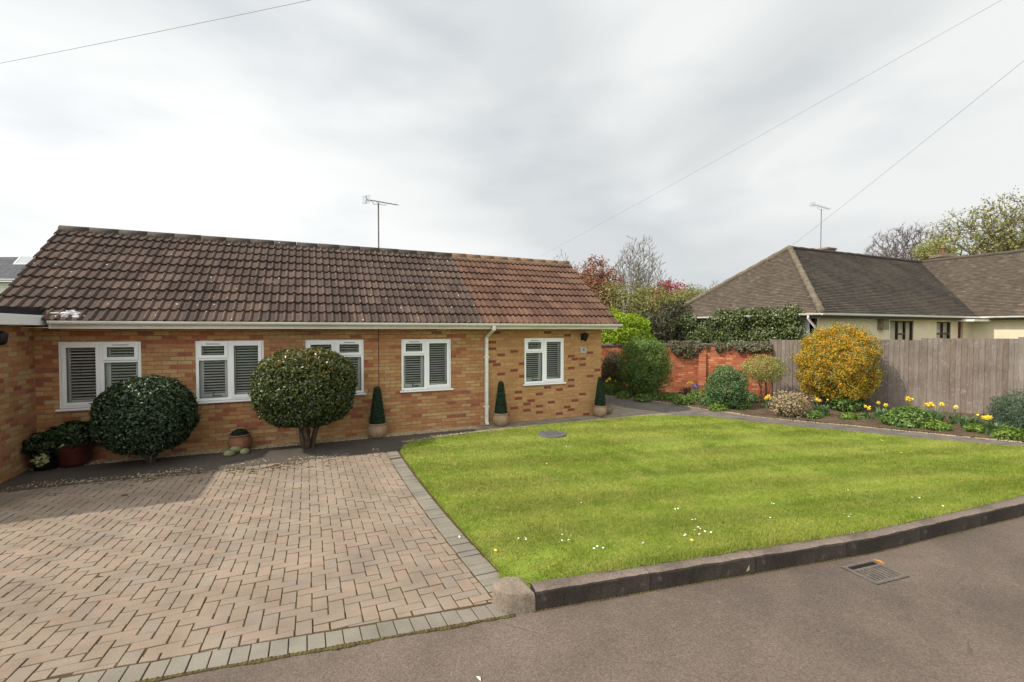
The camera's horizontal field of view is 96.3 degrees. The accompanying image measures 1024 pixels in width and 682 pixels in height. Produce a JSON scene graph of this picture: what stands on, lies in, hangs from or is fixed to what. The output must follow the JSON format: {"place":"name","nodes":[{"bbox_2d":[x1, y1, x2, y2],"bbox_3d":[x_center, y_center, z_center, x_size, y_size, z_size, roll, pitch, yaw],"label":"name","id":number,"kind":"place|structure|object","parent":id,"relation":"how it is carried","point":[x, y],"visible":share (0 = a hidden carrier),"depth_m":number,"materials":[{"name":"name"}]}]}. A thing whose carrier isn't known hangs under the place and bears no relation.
{"place":"outdoors","nodes":[
{"label":"outdoors","id":0,"kind":"place"},
{"bbox_2d":[0,255,32,292],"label":"house","id":1,"kind":"structure","parent":0,"point":[11,268],"depth_m":31.80,"materials":[{"name":"grey stone"}]},
{"bbox_2d":[3,0,308,62],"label":"overhead cable","id":2,"kind":"object","parent":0,"point":[162,30],"visible":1,"depth_m":13.12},
{"bbox_2d":[0,429,477,491],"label":"path","id":3,"kind":"structure","parent":0,"point":[134,468],"depth_m":7.59,"materials":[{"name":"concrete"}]},
{"bbox_2d":[20,432,58,470],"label":"potted plant","id":4,"kind":"object","parent":3,"relation":"on","point":[43,456],"visible":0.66,"depth_m":7.08,"materials":[{"name":"green plant"}]},
{"bbox_2d":[87,374,201,463],"bbox_3d":[-5.997,1.304,7.544,1.460,1.508,1.325,-1,2,-24],"label":"clipped bush","id":5,"kind":"object","parent":3,"relation":"on","point":[151,417],"visible":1,"depth_m":7.16,"materials":[{"name":"green plant"}]},
{"bbox_2d":[223,450,234,456],"bbox_3d":[-4.921,1.958,7.989,0.181,0.112,0.143,-1,2,-24],"label":"cobble","id":6,"kind":"object","parent":3,"relation":"on","point":[228,453],"visible":1,"depth_m":7.95,"materials":[{"name":"beige stone"}]},
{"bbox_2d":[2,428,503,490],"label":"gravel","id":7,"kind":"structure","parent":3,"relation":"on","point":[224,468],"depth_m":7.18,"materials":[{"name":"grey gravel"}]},
{"bbox_2d":[247,346,357,448],"bbox_3d":[-3.754,1.069,8.348,1.831,1.942,1.493,-1,2,-24],"label":"clipped bush","id":8,"kind":"object","parent":3,"relation":"on","point":[303,390],"visible":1,"depth_m":7.88,"materials":[{"name":"green plant"}]},
{"bbox_2d":[0,450,507,681],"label":"driveway","id":9,"kind":"structure","parent":0,"point":[483,571],"depth_m":3.94,"materials":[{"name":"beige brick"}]},
{"bbox_2d":[48,453,381,495],"bbox_3d":[-4.476,2.032,6.858,4.997,0.011,0.784,-1,2,-24],"label":"moss","id":10,"kind":"object","parent":9,"relation":"on","point":[272,467],"visible":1,"depth_m":7.16,"materials":[{"name":"green plant"}]},
{"bbox_2d":[492,577,534,614],"bbox_3d":[-0.004,1.774,3.167,0.238,0.193,0.269,-1,2,-24],"label":"corner stone","id":11,"kind":"object","parent":9,"relation":"on","point":[513,595],"visible":0.91,"depth_m":3.09,"materials":[{"name":"stone"}]},
{"bbox_2d":[8,333,1007,491],"bbox_3d":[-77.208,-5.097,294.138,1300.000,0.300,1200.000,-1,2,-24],"label":"ground","id":12,"kind":"structure","parent":0,"point":[665,402],"depth_m":10.24,"materials":[{"name":"brown soil"}]},
{"bbox_2d":[0,306,57,483],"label":"garage","id":13,"kind":"structure","parent":12,"relation":"on","point":[18,426],"depth_m":6.90,"materials":[{"name":"brick"}]},
{"bbox_2d":[0,331,8,344],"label":"wall lamp","id":14,"kind":"object","parent":13,"relation":"attached to","point":[4,338],"visible":1,"depth_m":6.33,"materials":[{"name":"black metal"}]},
{"bbox_2d":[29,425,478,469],"bbox_3d":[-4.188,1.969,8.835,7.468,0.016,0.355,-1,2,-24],"label":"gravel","id":15,"kind":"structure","parent":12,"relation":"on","point":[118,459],"depth_m":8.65,"materials":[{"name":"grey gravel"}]},
{"bbox_2d":[41,420,95,467],"bbox_3d":[-7.088,1.637,7.445,0.867,0.743,0.700,-1,2,-24],"label":"red pot","id":16,"kind":"object","parent":15,"relation":"on","point":[74,441],"visible":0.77,"depth_m":7.28,"materials":[{"name":"ceramic"}]},
{"bbox_2d":[227,428,251,448],"bbox_3d":[-4.946,1.787,8.335,0.390,0.400,0.390,-1,2,-24],"label":"plant pot","id":17,"kind":"object","parent":15,"relation":"on","point":[240,437],"visible":0.99,"depth_m":8.22,"materials":[{"name":"ceramic"}]},
{"bbox_2d":[367,386,386,437],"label":"cone topiary","id":18,"kind":"object","parent":15,"relation":"on","point":[377,426],"visible":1,"depth_m":9.27,"materials":[{"name":"plant"}]},
{"bbox_2d":[0,225,622,459],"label":"bungalow","id":19,"kind":"object","parent":12,"relation":"on","point":[424,340],"visible":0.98,"depth_m":9.51,"materials":[{"name":"brick"}]},
{"bbox_2d":[51,310,79,319],"bbox_3d":[-7.154,-0.416,7.353,0.424,0.174,0.194,-1,2,-24],"label":"plastic bag","id":20,"kind":"object","parent":19,"relation":"on","point":[73,313],"visible":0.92,"depth_m":7.32,"materials":[{"name":"white plastic"}]},
{"bbox_2d":[55,341,141,411],"bbox_3d":[-6.964,0.579,7.800,1.165,1.139,0.214,-1,2,-24],"label":"window","id":21,"kind":"structure","parent":19,"relation":"in","point":[103,359],"depth_m":7.75,"materials":[{"name":"white plastic"}]},
{"bbox_2d":[195,340,263,403],"bbox_3d":[-5.249,0.560,8.569,1.165,1.139,0.214,-1,2,-24],"label":"window","id":22,"kind":"structure","parent":19,"relation":"in","point":[230,395],"depth_m":8.53,"materials":[{"name":"white plastic"}]},
{"bbox_2d":[305,339,365,394],"bbox_3d":[-3.589,0.542,9.314,1.175,1.139,0.214,-1,2,-24],"label":"window","id":23,"kind":"structure","parent":19,"relation":"in","point":[334,344],"depth_m":9.43,"materials":[{"name":"white plastic"}]},
{"bbox_2d":[362,195,396,247],"bbox_3d":[-3.322,-2.949,11.673,0.260,1.296,1.133,1,2,26],"label":"tv aerial","id":24,"kind":"object","parent":19,"relation":"attached to","point":[378,211],"visible":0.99,"depth_m":11.63,"materials":[{"name":"grey metal"}]},
{"bbox_2d":[400,339,452,392],"bbox_3d":[-1.885,0.524,10.078,1.170,1.139,0.214,-1,2,-24],"label":"window","id":25,"kind":"structure","parent":19,"relation":"in","point":[424,383],"depth_m":10.06,"materials":[{"name":"white plastic"}]},
{"bbox_2d":[523,338,565,385],"bbox_3d":[0.779,0.494,11.273,1.170,1.139,0.214,-1,2,-24],"label":"window","id":26,"kind":"structure","parent":19,"relation":"in","point":[542,379],"depth_m":11.26,"materials":[{"name":"white plastic"}]},
{"bbox_2d":[530,566,649,609],"bbox_3d":[0.564,1.773,3.274,0.872,0.180,0.130,0,1,-16],"label":"kerb stone","id":27,"kind":"object","parent":12,"relation":"on","point":[564,591],"visible":0.91,"depth_m":3.22,"materials":[{"name":"concrete"}]},
{"bbox_2d":[574,254,624,308],"bbox_3d":[4.776,-1.619,25.986,3.464,6.493,3.536,1,2,24],"label":"red leaved tree","id":28,"kind":"object","parent":12,"relation":"on","point":[601,274],"visible":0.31,"depth_m":25.45,"materials":[{"name":"brown plant"}]},
{"bbox_2d":[579,273,622,313],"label":"background bush","id":29,"kind":"object","parent":12,"relation":"on","point":[593,282],"visible":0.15,"depth_m":24.57,"materials":[{"name":"red plant"}]},
{"bbox_2d":[593,280,655,317],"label":"background bush","id":30,"kind":"object","parent":12,"relation":"on","point":[621,298],"visible":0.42,"depth_m":23.39,"materials":[{"name":"green plant"}]},
{"bbox_2d":[599,308,657,343],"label":"golden shrub","id":31,"kind":"object","parent":12,"relation":"on","point":[622,335],"visible":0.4,"depth_m":16.62,"materials":[{"name":"green plant"}]},
{"bbox_2d":[610,236,671,311],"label":"bare tree","id":32,"kind":"object","parent":12,"relation":"on","point":[639,269],"visible":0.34,"depth_m":45.51,"materials":[{"name":"grey plant"}]},
{"bbox_2d":[626,281,677,328],"bbox_3d":[7.027,-0.619,23.046,2.821,4.648,2.873,-1,2,-24],"label":"background bush","id":33,"kind":"object","parent":12,"relation":"on","point":[651,302],"visible":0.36,"depth_m":22.60,"materials":[{"name":"green plant"}]},
{"bbox_2d":[637,310,676,342],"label":"background bush","id":34,"kind":"object","parent":12,"relation":"on","point":[658,319],"visible":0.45,"depth_m":19.99,"materials":[{"name":"green plant"}]},
{"bbox_2d":[649,279,688,309],"bbox_3d":[10.371,-1.301,30.091,3.658,5.684,3.672,-1,2,-44],"label":"red leaved tree","id":35,"kind":"object","parent":12,"relation":"on","point":[668,284],"visible":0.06,"depth_m":29.80,"materials":[{"name":"brown plant"}]},
{"bbox_2d":[653,298,693,342],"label":"background bush","id":36,"kind":"object","parent":12,"relation":"on","point":[666,310],"visible":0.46,"depth_m":21.10,"materials":[{"name":"green plant"}]},
{"bbox_2d":[654,282,705,305],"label":"background bush","id":37,"kind":"object","parent":12,"relation":"on","point":[677,295],"visible":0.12,"depth_m":24.66,"materials":[{"name":"green plant"}]},
{"bbox_2d":[601,343,771,396],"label":"garden wall","id":38,"kind":"structure","parent":12,"relation":"on","point":[700,366],"depth_m":15.78,"materials":[{"name":"red brick"}]},
{"bbox_2d":[668,340,772,358],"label":"trailing ivy","id":39,"kind":"object","parent":38,"relation":"on","point":[690,350],"visible":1,"depth_m":15.55,"materials":[{"name":"green plant"}]},
{"bbox_2d":[673,302,807,342],"bbox_3d":[8.865,0.168,18.758,0.924,3.187,6.681,-1,2,-24],"label":"wall ivy","id":40,"kind":"object","parent":38,"relation":"on","point":[733,327],"depth_m":17.93,"materials":[{"name":"green plant"}]},
{"bbox_2d":[643,549,754,590],"bbox_3d":[1.432,1.768,3.513,0.925,0.180,0.129,0,1,-15],"label":"kerb stone","id":41,"kind":"object","parent":12,"relation":"on","point":[669,574],"visible":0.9,"depth_m":3.46,"materials":[{"name":"concrete"}]},
{"bbox_2d":[404,458,1010,569],"bbox_3d":[3.830,1.806,7.999,10.900,0.478,7.114,-1,2,-24],"label":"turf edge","id":42,"kind":"object","parent":12,"relation":"on","point":[497,566],"visible":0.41,"depth_m":4.50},
{"bbox_2d":[746,536,845,572],"bbox_3d":[2.326,1.762,3.757,0.923,0.181,0.132,0,1,-15],"label":"kerb stone","id":43,"kind":"object","parent":12,"relation":"on","point":[792,554],"visible":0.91,"depth_m":3.71,"materials":[{"name":"concrete"}]},
{"bbox_2d":[667,245,1023,340],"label":"neighbour bungalow","id":44,"kind":"object","parent":12,"relation":"on","point":[966,296],"visible":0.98,"depth_m":19.39,"materials":[{"name":"tile"}]},
{"bbox_2d":[809,202,830,247],"bbox_3d":[14.999,-5.551,22.253,2.577,2.120,0.320,-1,2,-40],"label":"tv aerial","id":45,"kind":"object","parent":44,"relation":"attached to","point":[821,217],"visible":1,"depth_m":22.31,"materials":[{"name":"metal"}]},
{"bbox_2d":[890,321,912,339],"bbox_3d":[15.194,-0.141,17.991,1.623,1.303,0.110,-1,2,-24],"label":"window","id":46,"kind":"structure","parent":44,"relation":"in","point":[899,330],"depth_m":18.06,"materials":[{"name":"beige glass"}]},
{"bbox_2d":[794,62,1021,243],"bbox_3d":[12.276,-6.575,11.913,0.008,5.233,16.313,0,1,0],"label":"overhead cable","id":47,"kind":"object","parent":44,"relation":"on","point":[922,142],"visible":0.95,"depth_m":13.45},
{"bbox_2d":[936,322,949,338],"bbox_3d":[18.015,-0.262,19.255,1.142,1.084,0.110,-1,2,-24],"label":"window","id":48,"kind":"structure","parent":44,"relation":"in","point":[943,328],"depth_m":19.30,"materials":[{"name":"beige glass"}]},
{"bbox_2d":[929,247,956,258],"bbox_3d":[31.005,-2.867,33.077,1.160,8.517,0.960,0,1,0],"label":"brick chimney","id":49,"kind":"object","parent":44,"relation":"on","point":[943,254],"visible":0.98,"depth_m":32.65,"materials":[{"name":"brick"}]},
{"bbox_2d":[836,523,919,556],"bbox_3d":[3.207,1.755,4.019,0.917,0.181,0.141,0,1,-18],"label":"kerb stone","id":50,"kind":"object","parent":12,"relation":"on","point":[876,540],"visible":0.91,"depth_m":3.96,"materials":[{"name":"concrete"}]},
{"bbox_2d":[770,337,1023,414],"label":"timber fence","id":51,"kind":"object","parent":12,"relation":"on","point":[973,375],"visible":0.48,"depth_m":12.04,"materials":[{"name":"brown wood"}]},
{"bbox_2d":[863,219,952,259],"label":"bare tree","id":52,"kind":"object","parent":12,"relation":"on","point":[896,250],"visible":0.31,"depth_m":59.35,"materials":[{"name":"brown plant"}]},
{"bbox_2d":[908,235,960,260],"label":"background bush","id":53,"kind":"object","parent":12,"relation":"on","point":[926,251],"visible":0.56,"depth_m":45.57,"materials":[{"name":"green plant"}]},
{"bbox_2d":[908,509,980,540],"bbox_3d":[4.071,1.748,4.327,0.915,0.181,0.131,-1,1,-20],"label":"kerb stone","id":54,"kind":"object","parent":12,"relation":"on","point":[945,524],"visible":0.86,"depth_m":4.28,"materials":[{"name":"concrete"}]},
{"bbox_2d":[925,185,1023,255],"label":"leafing tree","id":55,"kind":"object","parent":12,"relation":"on","point":[1003,240],"visible":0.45,"depth_m":51.52,"materials":[{"name":"green plant"}]},
{"bbox_2d":[969,497,1023,525],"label":"kerb stone","id":56,"kind":"object","parent":12,"relation":"on","point":[999,511],"visible":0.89,"depth_m":4.57,"materials":[{"name":"concrete"}]},
{"bbox_2d":[0,0,1023,312],"label":"sky","id":57,"kind":"structure","parent":0,"point":[505,128],"materials":[{"name":"white"}]},
{"bbox_2d":[474,405,671,431],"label":"slab path","id":58,"kind":"structure","parent":0,"point":[618,411],"depth_m":11.34,"materials":[{"name":"concrete"}]},
{"bbox_2d":[493,381,508,425],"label":"cone topiary","id":59,"kind":"object","parent":58,"relation":"on","point":[500,415],"visible":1,"depth_m":10.41,"materials":[{"name":"plant"}]},
{"bbox_2d":[593,377,606,416],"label":"cone topiary","id":60,"kind":"object","parent":58,"relation":"on","point":[600,408],"visible":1,"depth_m":11.54,"materials":[{"name":"plant"}]},
{"bbox_2d":[606,403,612,413],"bbox_3d":[2.470,1.777,12.007,0.340,0.240,0.337,-1,2,-24],"label":"grey pot","id":61,"kind":"object","parent":58,"relation":"on","point":[609,408],"visible":0.51,"depth_m":11.87,"materials":[{"name":"stone"}]},
{"bbox_2d":[157,517,1023,681],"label":"road","id":62,"kind":"structure","parent":0,"point":[950,608],"depth_m":2.84,"materials":[{"name":"grey asphalt"}]},
{"bbox_2d":[134,614,515,681],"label":"moss","id":63,"kind":"object","parent":62,"relation":"on","point":[318,650],"visible":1,"depth_m":2.72,"materials":[{"name":"green plant"}]},
{"bbox_2d":[532,516,1023,612],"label":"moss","id":64,"kind":"object","parent":62,"relation":"on","point":[599,600],"visible":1,"depth_m":3.57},
{"bbox_2d":[841,559,908,584],"bbox_3d":[2.840,1.807,3.594,0.355,0.014,0.271,0,1,-18],"label":"drain grate","id":65,"kind":"object","parent":62,"relation":"on","point":[875,572],"visible":1,"depth_m":3.58,"materials":[{"name":"metal"}]},
{"bbox_2d":[400,414,1023,587],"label":"lawn","id":66,"kind":"structure","parent":0,"point":[516,569],"depth_m":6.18,"materials":[{"name":"green plant"}]},
{"bbox_2d":[538,430,565,437],"bbox_3d":[0.830,1.945,9.511,0.580,0.064,0.580,-1,2,-24],"label":"manhole cover","id":67,"kind":"object","parent":66,"relation":"on","point":[552,434],"visible":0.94,"depth_m":9.42,"materials":[{"name":"grey metal"}]},
{"bbox_2d":[541,0,1000,255],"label":"overhead cable","id":68,"kind":"object","parent":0,"point":[803,111],"visible":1,"depth_m":16.95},
{"bbox_2d":[605,396,1023,445],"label":"border path","id":69,"kind":"structure","parent":0,"point":[673,409],"depth_m":10.95,"materials":[{"name":"grey concrete"}]},
{"bbox_2d":[605,390,1023,440],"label":"flower bed","id":70,"kind":"object","parent":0,"point":[826,419],"visible":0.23,"depth_m":11.40,"materials":[{"name":"soil"}]},
{"bbox_2d":[604,377,616,394],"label":"daffodil clump","id":71,"kind":"object","parent":70,"relation":"on","point":[608,390],"visible":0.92,"depth_m":15.44,"materials":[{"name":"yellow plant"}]},
{"bbox_2d":[601,349,623,388],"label":"dark shrub","id":72,"kind":"object","parent":70,"relation":"on","point":[610,360],"visible":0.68,"depth_m":15.91,"materials":[{"name":"brown plant"}]},
{"bbox_2d":[603,379,627,394],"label":"plant","id":73,"kind":"object","parent":70,"relation":"on","point":[618,383],"visible":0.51,"depth_m":15.66,"materials":[{"name":"green plant"}]},
{"bbox_2d":[615,391,630,398],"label":"plant","id":74,"kind":"object","parent":70,"relation":"on","point":[622,395],"visible":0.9,"depth_m":14.58,"materials":[{"name":"green plant"}]},
{"bbox_2d":[619,382,635,397],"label":"daffodil clump","id":75,"kind":"object","parent":70,"relation":"on","point":[631,392],"visible":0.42,"depth_m":14.88,"materials":[{"name":"green plant"}]},
{"bbox_2d":[632,394,652,402],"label":"plant","id":76,"kind":"object","parent":70,"relation":"on","point":[641,397],"visible":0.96,"depth_m":13.92,"materials":[{"name":"green plant"}]},
{"bbox_2d":[614,332,673,394],"bbox_3d":[4.222,0.789,14.657,1.719,2.127,1.569,-1,2,-24],"label":"green shrub","id":77,"kind":"object","parent":70,"relation":"on","point":[636,375],"visible":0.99,"depth_m":14.31,"materials":[{"name":"green plant"}]},
{"bbox_2d":[646,391,661,399],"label":"plant","id":78,"kind":"object","parent":70,"relation":"on","point":[656,395],"visible":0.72,"depth_m":14.31,"materials":[{"name":"green plant"}]},
{"bbox_2d":[660,392,679,400],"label":"plant","id":79,"kind":"object","parent":70,"relation":"on","point":[671,396],"visible":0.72,"depth_m":14.13,"materials":[{"name":"green plant"}]},
{"bbox_2d":[672,394,695,406],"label":"plant","id":80,"kind":"object","parent":70,"relation":"on","point":[688,400],"visible":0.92,"depth_m":13.31,"materials":[{"name":"green plant"}]},
{"bbox_2d":[686,388,706,400],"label":"plant","id":81,"kind":"object","parent":70,"relation":"on","point":[699,396],"visible":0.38,"depth_m":14.10,"materials":[{"name":"green plant"}]},
{"bbox_2d":[698,396,711,405],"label":"plant","id":82,"kind":"object","parent":70,"relation":"on","point":[703,401],"visible":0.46,"depth_m":13.15,"materials":[{"name":"green plant"}]},
{"bbox_2d":[708,403,728,411],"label":"plant","id":83,"kind":"object","parent":70,"relation":"on","point":[717,407],"visible":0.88,"depth_m":12.35,"materials":[{"name":"green plant"}]},
{"bbox_2d":[703,364,750,408],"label":"green shrub","id":84,"kind":"object","parent":70,"relation":"on","point":[733,393],"visible":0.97,"depth_m":12.52,"materials":[{"name":"green plant"}]},
{"bbox_2d":[731,399,751,409],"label":"plant","id":85,"kind":"object","parent":70,"relation":"on","point":[745,404],"visible":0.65,"depth_m":12.57,"materials":[{"name":"green plant"}]},
{"bbox_2d":[743,391,763,403],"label":"plant","id":86,"kind":"object","parent":70,"relation":"on","point":[753,399],"visible":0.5,"depth_m":13.58,"materials":[{"name":"green plant"}]},
{"bbox_2d":[739,353,791,401],"bbox_3d":[7.546,1.117,13.705,1.404,1.504,1.400,1,2,22],"label":"pale shrub","id":87,"kind":"object","parent":70,"relation":"on","point":[754,372],"visible":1,"depth_m":13.56,"materials":[{"name":"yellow plant"}]},
{"bbox_2d":[763,394,771,408],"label":"daffodil clump","id":88,"kind":"object","parent":70,"relation":"on","point":[767,405],"visible":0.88,"depth_m":12.67,"materials":[{"name":"yellow plant"}]},
{"bbox_2d":[768,390,813,417],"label":"pieris shrub","id":89,"kind":"object","parent":70,"relation":"on","point":[795,407],"visible":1,"depth_m":11.44,"materials":[{"name":"brown plant"}]},
{"bbox_2d":[605,395,1021,442],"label":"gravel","id":90,"kind":"structure","parent":70,"relation":"on","point":[845,424],"depth_m":10.36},
{"bbox_2d":[803,410,825,418],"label":"plant","id":91,"kind":"object","parent":70,"relation":"on","point":[815,414],"visible":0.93,"depth_m":11.24,"materials":[{"name":"green plant"}]},
{"bbox_2d":[611,391,1023,440],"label":"soil clods","id":92,"kind":"object","parent":70,"relation":"on","point":[955,427],"visible":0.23,"depth_m":11.27,"materials":[{"name":"brown soil"}]},
{"bbox_2d":[812,397,829,415],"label":"daffodil clump","id":93,"kind":"object","parent":70,"relation":"on","point":[823,409],"visible":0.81,"depth_m":11.60,"materials":[{"name":"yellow plant"}]},
{"bbox_2d":[789,321,886,406],"bbox_3d":[9.021,0.663,12.713,2.188,2.453,1.999,-1,2,-24],"label":"berberis bush","id":94,"kind":"object","parent":70,"relation":"on","point":[842,364],"visible":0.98,"depth_m":12.19,"materials":[{"name":"yellow plant"}]},
{"bbox_2d":[826,391,866,411],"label":"leafy plant","id":95,"kind":"object","parent":70,"relation":"on","point":[843,404],"visible":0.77,"depth_m":12.14,"materials":[{"name":"green plant"}]},
{"bbox_2d":[839,412,859,419],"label":"plant","id":96,"kind":"object","parent":70,"relation":"on","point":[849,416],"visible":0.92,"depth_m":11.04,"materials":[{"name":"green plant"}]},
{"bbox_2d":[863,405,872,418],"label":"daffodil clump","id":97,"kind":"object","parent":70,"relation":"on","point":[867,413],"visible":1,"depth_m":11.19,"materials":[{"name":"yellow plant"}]},
{"bbox_2d":[872,401,887,420],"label":"daffodil clump","id":98,"kind":"object","parent":70,"relation":"on","point":[879,412],"visible":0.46,"depth_m":11.09,"materials":[{"name":"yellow plant"}]},
{"bbox_2d":[880,405,936,430],"bbox_3d":[8.925,1.793,10.362,1.127,0.672,0.972,-1,2,-24],"label":"cranesbill mound","id":99,"kind":"object","parent":70,"relation":"on","point":[904,416],"visible":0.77,"depth_m":10.15,"materials":[{"name":"green plant"}]},
{"bbox_2d":[923,402,948,422],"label":"daffodil clump","id":100,"kind":"object","parent":70,"relation":"on","point":[939,416],"visible":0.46,"depth_m":10.47,"materials":[{"name":"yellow plant"}]},
{"bbox_2d":[920,420,953,432],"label":"plant","id":101,"kind":"object","parent":70,"relation":"on","point":[934,425],"visible":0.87,"depth_m":9.74,"materials":[{"name":"green plant"}]},
{"bbox_2d":[945,404,964,423],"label":"daffodil clump","id":102,"kind":"object","parent":70,"relation":"on","point":[953,418],"visible":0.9,"depth_m":10.44,"materials":[{"name":"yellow plant"}]},
{"bbox_2d":[958,415,985,427],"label":"daffodil clump","id":103,"kind":"object","parent":70,"relation":"on","point":[966,420],"visible":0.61,"depth_m":9.85,"materials":[{"name":"green plant"}]},
{"bbox_2d":[963,422,984,432],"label":"plant","id":104,"kind":"object","parent":70,"relation":"on","point":[976,428],"visible":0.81,"depth_m":9.46,"materials":[{"name":"green plant"}]},
{"bbox_2d":[976,414,1013,434],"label":"daffodil clump","id":105,"kind":"object","parent":70,"relation":"on","point":[989,426],"visible":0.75,"depth_m":9.15,"materials":[{"name":"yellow plant"}]},
{"bbox_2d":[981,387,1023,430],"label":"juniper bush","id":106,"kind":"object","parent":70,"relation":"on","point":[1018,411],"visible":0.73,"depth_m":9.31,"materials":[{"name":"green plant"}]},
{"bbox_2d":[990,425,1023,441],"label":"plant","id":107,"kind":"object","parent":70,"relation":"on","point":[1006,432],"visible":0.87,"depth_m":8.68,"materials":[{"name":"green plant"}]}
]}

